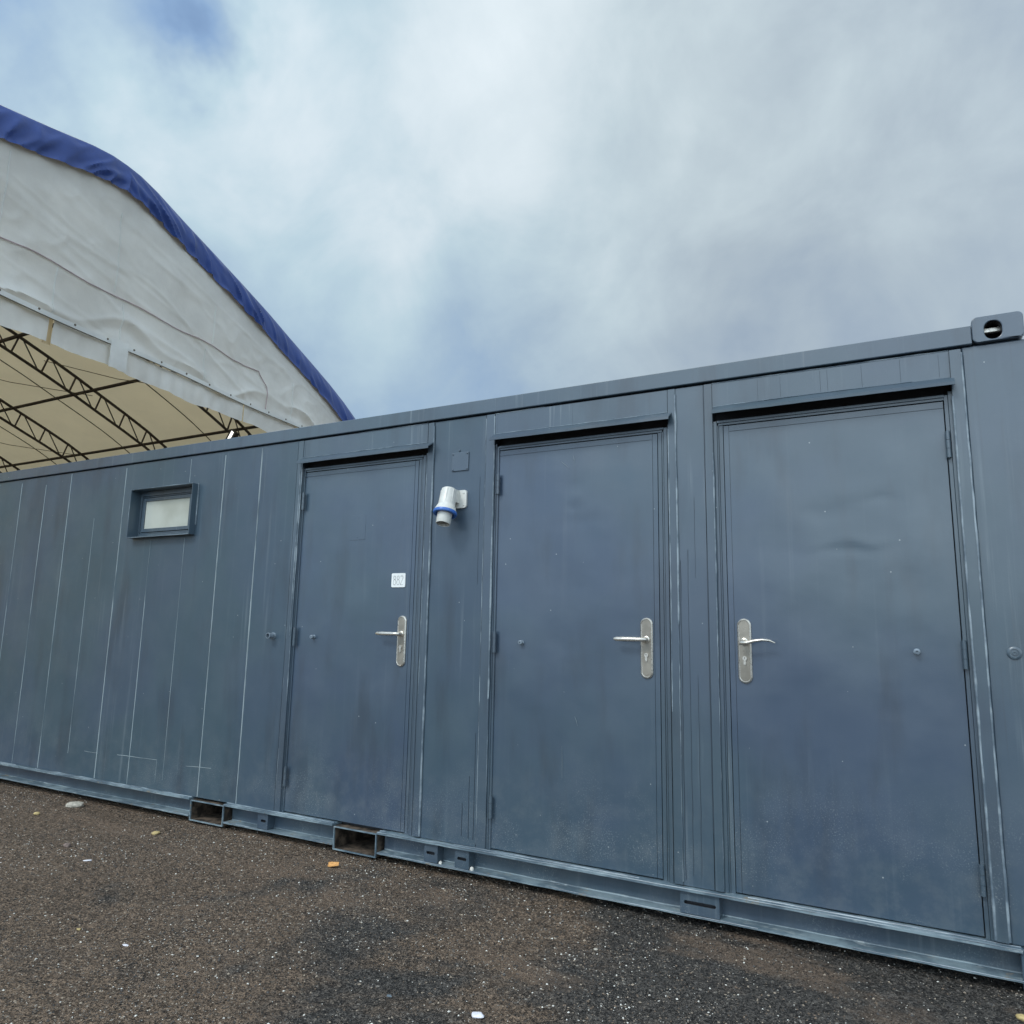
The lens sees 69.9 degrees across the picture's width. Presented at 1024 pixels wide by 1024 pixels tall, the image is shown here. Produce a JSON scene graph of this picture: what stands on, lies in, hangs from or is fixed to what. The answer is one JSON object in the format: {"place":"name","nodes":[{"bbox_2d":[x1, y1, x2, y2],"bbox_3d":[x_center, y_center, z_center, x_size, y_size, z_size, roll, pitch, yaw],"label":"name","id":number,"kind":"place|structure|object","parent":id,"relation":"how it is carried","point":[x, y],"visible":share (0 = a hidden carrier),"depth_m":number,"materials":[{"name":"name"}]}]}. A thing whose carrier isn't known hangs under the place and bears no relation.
{"place":"outdoors","nodes":[
{"label":"outdoors","id":0,"kind":"place"},
{"bbox_2d":[0,779,1023,1023],"bbox_3d":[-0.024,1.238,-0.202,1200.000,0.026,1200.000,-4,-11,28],"label":"ground","id":1,"kind":"structure","parent":0,"point":[326,1003],"depth_m":2.90,"materials":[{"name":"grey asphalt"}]},
{"bbox_2d":[63,843,70,847],"bbox_3d":[-2.516,1.886,4.147,0.044,0.026,0.038,-4,-11,28],"label":"pebble","id":2,"kind":"object","parent":1,"relation":"on","point":[66,845],"visible":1,"depth_m":4.13,"materials":[{"name":"grey stone"}]},
{"bbox_2d":[66,801,83,807],"bbox_3d":[-3.041,2.036,5.095,0.116,0.043,0.091,5,-10,-24],"label":"pebble","id":3,"kind":"object","parent":1,"relation":"on","point":[75,804],"visible":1,"depth_m":5.07,"materials":[{"name":"grey stone"}]},
{"bbox_2d":[0,105,354,472],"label":"fabric shelter","id":4,"kind":"object","parent":1,"relation":"on","point":[135,316],"visible":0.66,"depth_m":16.22,"materials":[{"name":"white fabric"}]},
{"bbox_2d":[328,862,338,866],"bbox_3d":[-0.949,1.872,3.898,0.060,0.018,0.044,1,-9,3],"label":"fallen leaf","id":5,"kind":"object","parent":1,"relation":"on","point":[330,864],"visible":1,"depth_m":3.90,"materials":[{"name":"orange plant"}]},
{"bbox_2d":[471,1012,483,1018],"bbox_3d":[-0.112,1.653,2.407,0.043,0.014,0.033,1,-9,4],"label":"pebble","id":6,"kind":"object","parent":1,"relation":"on","point":[479,1015],"visible":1,"depth_m":2.40,"materials":[{"name":"white stone"}]},
{"bbox_2d":[0,311,1023,987],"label":"container cabin","id":7,"kind":"object","parent":1,"relation":"on","point":[738,643],"visible":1,"depth_m":3.62,"materials":[{"name":"metal"}]},
{"bbox_2d":[126,483,199,538],"bbox_3d":[-2.515,0.000,5.334,0.692,0.369,0.124,-4,-11,28],"label":"window","id":8,"kind":"structure","parent":7,"relation":"in","point":[170,510],"depth_m":5.38,"materials":[{"name":"paint"}]},
{"bbox_2d":[283,460,419,831],"bbox_3d":[-0.969,0.745,4.359,0.891,2.079,0.097,-4,-11,28],"label":"door","id":9,"kind":"structure","parent":7,"relation":"in","point":[353,631],"depth_m":4.35,"materials":[{"name":"paint"}]},
{"bbox_2d":[488,434,663,878],"bbox_3d":[0.299,0.660,3.685,0.902,2.079,0.097,-4,-11,28],"label":"door","id":10,"kind":"structure","parent":7,"relation":"in","point":[577,737],"depth_m":3.67,"materials":[{"name":"paint"}]},
{"bbox_2d":[723,402,986,935],"bbox_3d":[1.389,0.587,3.105,0.922,2.079,0.098,-4,-11,28],"label":"door","id":11,"kind":"structure","parent":7,"relation":"in","point":[853,785],"depth_m":3.10,"materials":[{"name":"paint"}]},
{"bbox_2d":[1016,1014,1023,1021],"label":"pebble","id":12,"kind":"object","parent":1,"relation":"on","point":[1020,1017],"visible":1,"depth_m":2.46,"materials":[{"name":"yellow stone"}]},
{"bbox_2d":[0,0,1023,418],"label":"sky","id":13,"kind":"structure","parent":0,"point":[437,203],"materials":[{"name":"white"}]}
]}

